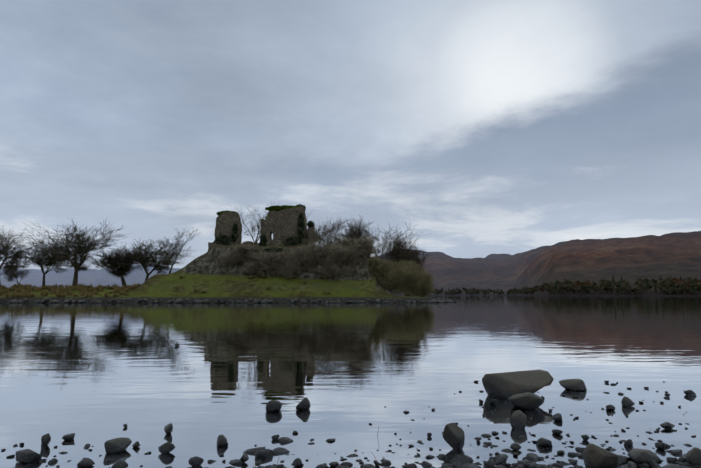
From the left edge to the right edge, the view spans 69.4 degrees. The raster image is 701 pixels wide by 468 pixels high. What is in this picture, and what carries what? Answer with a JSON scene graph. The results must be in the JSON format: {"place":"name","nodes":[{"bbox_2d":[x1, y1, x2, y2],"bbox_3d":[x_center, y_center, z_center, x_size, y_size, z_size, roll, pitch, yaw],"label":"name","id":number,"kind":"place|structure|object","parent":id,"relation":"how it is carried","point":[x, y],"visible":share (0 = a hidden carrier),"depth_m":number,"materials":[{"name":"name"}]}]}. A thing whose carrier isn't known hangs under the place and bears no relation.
{"place":"outdoors","nodes":[
{"label":"outdoors","id":0,"kind":"place"},
{"bbox_2d":[0,296,700,467],"bbox_3d":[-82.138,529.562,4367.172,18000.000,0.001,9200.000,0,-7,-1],"label":"lake water","id":1,"kind":"structure","parent":0,"point":[96,376],"depth_m":6.71,"materials":[{"name":"grey liquid"}]},
{"bbox_2d":[1,381,696,467],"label":"shallow stones","id":2,"kind":"object","parent":1,"relation":"on","point":[411,445],"visible":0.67,"depth_m":3.72,"materials":[{"name":"grey stone"}]},
{"bbox_2d":[0,339,700,467],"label":"rocks","id":3,"kind":"object","parent":1,"relation":"on","point":[517,389],"visible":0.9,"depth_m":3.64,"materials":[{"name":"grey stone"}]},
{"bbox_2d":[118,428,650,467],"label":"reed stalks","id":4,"kind":"object","parent":1,"relation":"on","point":[372,453],"visible":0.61,"depth_m":3.21,"materials":[{"name":"brown plant"}]},
{"bbox_2d":[0,231,700,467],"bbox_3d":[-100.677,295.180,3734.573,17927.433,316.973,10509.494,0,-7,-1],"label":"terrain","id":5,"kind":"structure","parent":0,"point":[655,257],"depth_m":990.66,"materials":[{"name":"green plant"}]},
{"bbox_2d":[4,268,32,288],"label":"tree","id":6,"kind":"object","parent":5,"relation":"on","point":[13,275],"visible":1,"depth_m":88.22,"materials":[{"name":"brown plant"}]},
{"bbox_2d":[0,226,37,283],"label":"tree","id":7,"kind":"object","parent":5,"relation":"on","point":[16,257],"visible":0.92,"depth_m":95.43,"materials":[{"name":"brown plant"}]},
{"bbox_2d":[11,238,73,285],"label":"tree","id":8,"kind":"object","parent":5,"relation":"on","point":[40,262],"visible":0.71,"depth_m":105.34,"materials":[{"name":"brown plant"}]},
{"bbox_2d":[14,217,133,285],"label":"tree","id":9,"kind":"object","parent":5,"relation":"on","point":[80,250],"visible":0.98,"depth_m":97.73,"materials":[{"name":"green plant"}]},
{"bbox_2d":[86,244,143,284],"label":"tree","id":10,"kind":"object","parent":5,"relation":"on","point":[112,262],"visible":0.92,"depth_m":101.99,"materials":[{"name":"brown plant"}]},
{"bbox_2d":[106,239,191,280],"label":"tree","id":11,"kind":"object","parent":5,"relation":"on","point":[146,263],"visible":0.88,"depth_m":101.43,"materials":[{"name":"brown plant"}]},
{"bbox_2d":[0,273,329,297],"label":"rush tussocks","id":12,"kind":"object","parent":5,"relation":"on","point":[82,290],"visible":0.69,"depth_m":80.15,"materials":[{"name":"plant"}]},
{"bbox_2d":[142,229,200,273],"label":"tree","id":13,"kind":"object","parent":5,"relation":"on","point":[178,242],"visible":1,"depth_m":90.85,"materials":[{"name":"brown plant"}]},
{"bbox_2d":[0,298,456,302],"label":"bank rock","id":14,"kind":"object","parent":5,"relation":"on","point":[180,300],"visible":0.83,"depth_m":70.89,"materials":[{"name":"grey stone"}]},
{"bbox_2d":[218,250,239,267],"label":"bush","id":15,"kind":"object","parent":5,"relation":"on","point":[227,261],"visible":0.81,"depth_m":79.38,"materials":[{"name":"brown plant"}]},
{"bbox_2d":[230,241,257,263],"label":"bush","id":16,"kind":"object","parent":5,"relation":"on","point":[243,252],"visible":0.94,"depth_m":78.71,"materials":[{"name":"brown plant"}]},
{"bbox_2d":[242,260,263,276],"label":"bush","id":17,"kind":"object","parent":5,"relation":"on","point":[253,269],"visible":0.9,"depth_m":77.82,"materials":[{"name":"brown plant"}]},
{"bbox_2d":[235,205,273,243],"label":"tree","id":18,"kind":"object","parent":5,"relation":"on","point":[258,227],"visible":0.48,"depth_m":91.40,"materials":[{"name":"beige plant"}]},
{"bbox_2d":[208,206,314,256],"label":"castle ruin","id":19,"kind":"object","parent":5,"relation":"on","point":[281,226],"visible":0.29,"depth_m":83.02,"materials":[{"name":"stone"}]},
{"bbox_2d":[216,204,305,215],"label":"turf wall heads","id":20,"kind":"object","parent":19,"relation":"on","point":[276,208],"visible":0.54,"depth_m":83.84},
{"bbox_2d":[212,212,313,274],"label":"ivy","id":21,"kind":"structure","parent":19,"relation":"attached to","point":[218,241],"depth_m":82.50,"materials":[{"name":"green plant"}]},
{"bbox_2d":[247,250,276,276],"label":"bush","id":22,"kind":"object","parent":5,"relation":"on","point":[262,258],"visible":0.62,"depth_m":78.61,"materials":[{"name":"brown plant"}]},
{"bbox_2d":[270,247,301,276],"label":"bush","id":23,"kind":"object","parent":5,"relation":"on","point":[287,256],"visible":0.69,"depth_m":78.40,"materials":[{"name":"brown plant"}]},
{"bbox_2d":[237,247,370,276],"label":"bushes","id":24,"kind":"object","parent":5,"relation":"on","point":[320,263],"visible":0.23,"depth_m":79.37,"materials":[{"name":"green plant"}]},
{"bbox_2d":[291,244,319,273],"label":"bush","id":25,"kind":"object","parent":5,"relation":"on","point":[305,257],"visible":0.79,"depth_m":78.39,"materials":[{"name":"brown plant"}]},
{"bbox_2d":[305,228,319,243],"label":"ruined wall","id":26,"kind":"structure","parent":5,"relation":"on","point":[316,237],"depth_m":84.35,"materials":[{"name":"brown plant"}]},
{"bbox_2d":[303,239,340,266],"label":"bush","id":27,"kind":"object","parent":5,"relation":"on","point":[320,249],"visible":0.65,"depth_m":78.57,"materials":[{"name":"brown plant"}]},
{"bbox_2d":[308,216,345,245],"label":"bare shrub","id":28,"kind":"object","parent":5,"relation":"on","point":[329,237],"visible":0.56,"depth_m":88.63,"materials":[{"name":"beige plant"}]},
{"bbox_2d":[306,211,348,244],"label":"bare shrub","id":29,"kind":"object","parent":5,"relation":"on","point":[327,229],"visible":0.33,"depth_m":89.23,"materials":[{"name":"beige plant"}]},
{"bbox_2d":[317,261,341,279],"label":"bush","id":30,"kind":"object","parent":5,"relation":"on","point":[326,270],"visible":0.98,"depth_m":77.75,"materials":[{"name":"brown plant"}]},
{"bbox_2d":[313,242,347,271],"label":"bush","id":31,"kind":"object","parent":5,"relation":"on","point":[332,262],"visible":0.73,"depth_m":78.73,"materials":[{"name":"brown plant"}]},
{"bbox_2d":[333,235,352,247],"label":"bush","id":32,"kind":"object","parent":5,"relation":"on","point":[344,243],"visible":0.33,"depth_m":84.05,"materials":[{"name":"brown plant"}]},
{"bbox_2d":[316,217,377,246],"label":"bare shrub","id":33,"kind":"object","parent":5,"relation":"on","point":[335,233],"visible":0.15,"depth_m":87.95,"materials":[{"name":"beige plant"}]},
{"bbox_2d":[338,242,360,269],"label":"bush","id":34,"kind":"object","parent":5,"relation":"on","point":[350,250],"visible":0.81,"depth_m":79.72,"materials":[{"name":"brown plant"}]},
{"bbox_2d":[330,212,379,257],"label":"tree","id":35,"kind":"object","parent":5,"relation":"on","point":[350,232],"visible":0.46,"depth_m":88.77,"materials":[{"name":"beige plant"}]},
{"bbox_2d":[13,431,700,467],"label":"pebbles","id":36,"kind":"object","parent":5,"relation":"on","point":[464,461],"visible":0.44,"depth_m":3.24,"materials":[{"name":"grey stone"}]},
{"bbox_2d":[351,234,374,259],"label":"bush","id":37,"kind":"object","parent":5,"relation":"on","point":[364,246],"visible":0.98,"depth_m":80.70,"materials":[{"name":"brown plant"}]},
{"bbox_2d":[344,225,385,255],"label":"bare shrub","id":38,"kind":"object","parent":5,"relation":"on","point":[372,240],"visible":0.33,"depth_m":90.68,"materials":[{"name":"beige plant"}]},
{"bbox_2d":[367,255,384,276],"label":"willow shrub","id":39,"kind":"object","parent":5,"relation":"on","point":[375,263],"visible":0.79,"depth_m":80.77,"materials":[{"name":"green plant"}]},
{"bbox_2d":[373,257,392,279],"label":"willow shrub","id":40,"kind":"object","parent":5,"relation":"on","point":[385,264],"visible":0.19,"depth_m":82.49,"materials":[{"name":"green plant"}]},
{"bbox_2d":[373,264,403,293],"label":"willow shrub","id":41,"kind":"object","parent":5,"relation":"on","point":[392,282],"visible":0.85,"depth_m":81.45,"materials":[{"name":"green plant"}]},
{"bbox_2d":[366,225,427,260],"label":"tree","id":42,"kind":"object","parent":5,"relation":"on","point":[380,250],"visible":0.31,"depth_m":91.50,"materials":[{"name":"beige plant"}]},
{"bbox_2d":[373,227,423,263],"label":"tree","id":43,"kind":"object","parent":5,"relation":"on","point":[395,255],"visible":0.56,"depth_m":89.86,"materials":[{"name":"beige plant"}]},
{"bbox_2d":[390,263,413,295],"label":"willow shrub","id":44,"kind":"object","parent":5,"relation":"on","point":[404,278],"visible":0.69,"depth_m":81.19,"materials":[{"name":"green plant"}]},
{"bbox_2d":[375,257,433,293],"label":"willow shrub","id":45,"kind":"object","parent":5,"relation":"on","point":[409,266],"visible":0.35,"depth_m":82.47,"materials":[{"name":"green plant"}]},
{"bbox_2d":[396,269,433,296],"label":"willow shrub","id":46,"kind":"object","parent":5,"relation":"on","point":[413,290],"visible":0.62,"depth_m":81.10,"materials":[{"name":"green plant"}]},
{"bbox_2d":[401,246,431,269],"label":"bush","id":47,"kind":"object","parent":5,"relation":"on","point":[410,256],"visible":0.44,"depth_m":87.75,"materials":[{"name":"beige plant"}]},
{"bbox_2d":[416,279,434,296],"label":"willow shrub","id":48,"kind":"object","parent":5,"relation":"on","point":[428,287],"visible":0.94,"depth_m":80.73,"materials":[{"name":"green plant"}]},
{"bbox_2d":[432,276,700,294],"bbox_3d":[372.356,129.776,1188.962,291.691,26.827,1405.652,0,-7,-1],"label":"bare trees","id":49,"kind":"object","parent":5,"relation":"on","point":[666,286],"visible":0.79,"depth_m":584.05,"materials":[{"name":"brown plant"}]},
{"bbox_2d":[440,286,697,294],"bbox_3d":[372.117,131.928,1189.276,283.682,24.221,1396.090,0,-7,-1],"label":"tree trunks","id":50,"kind":"object","parent":5,"relation":"on","point":[573,292],"visible":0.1,"depth_m":590.32,"materials":[{"name":"brown plant"}]},
{"bbox_2d":[436,275,695,294],"bbox_3d":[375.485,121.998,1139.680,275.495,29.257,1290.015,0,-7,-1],"label":"conifer trees","id":51,"kind":"object","parent":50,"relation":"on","point":[647,288],"visible":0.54,"depth_m":607.55,"materials":[{"name":"green plant"}]},
{"bbox_2d":[434,277,700,293],"bbox_3d":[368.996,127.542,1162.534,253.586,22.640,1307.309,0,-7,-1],"label":"trees","id":52,"kind":"object","parent":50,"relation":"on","point":[676,280],"visible":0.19,"depth_m":591.77,"materials":[{"name":"green plant"}]},
{"bbox_2d":[0,0,700,269],"label":"sky","id":53,"kind":"structure","parent":0,"point":[485,127],"materials":[{"name":"grey"}]}
]}

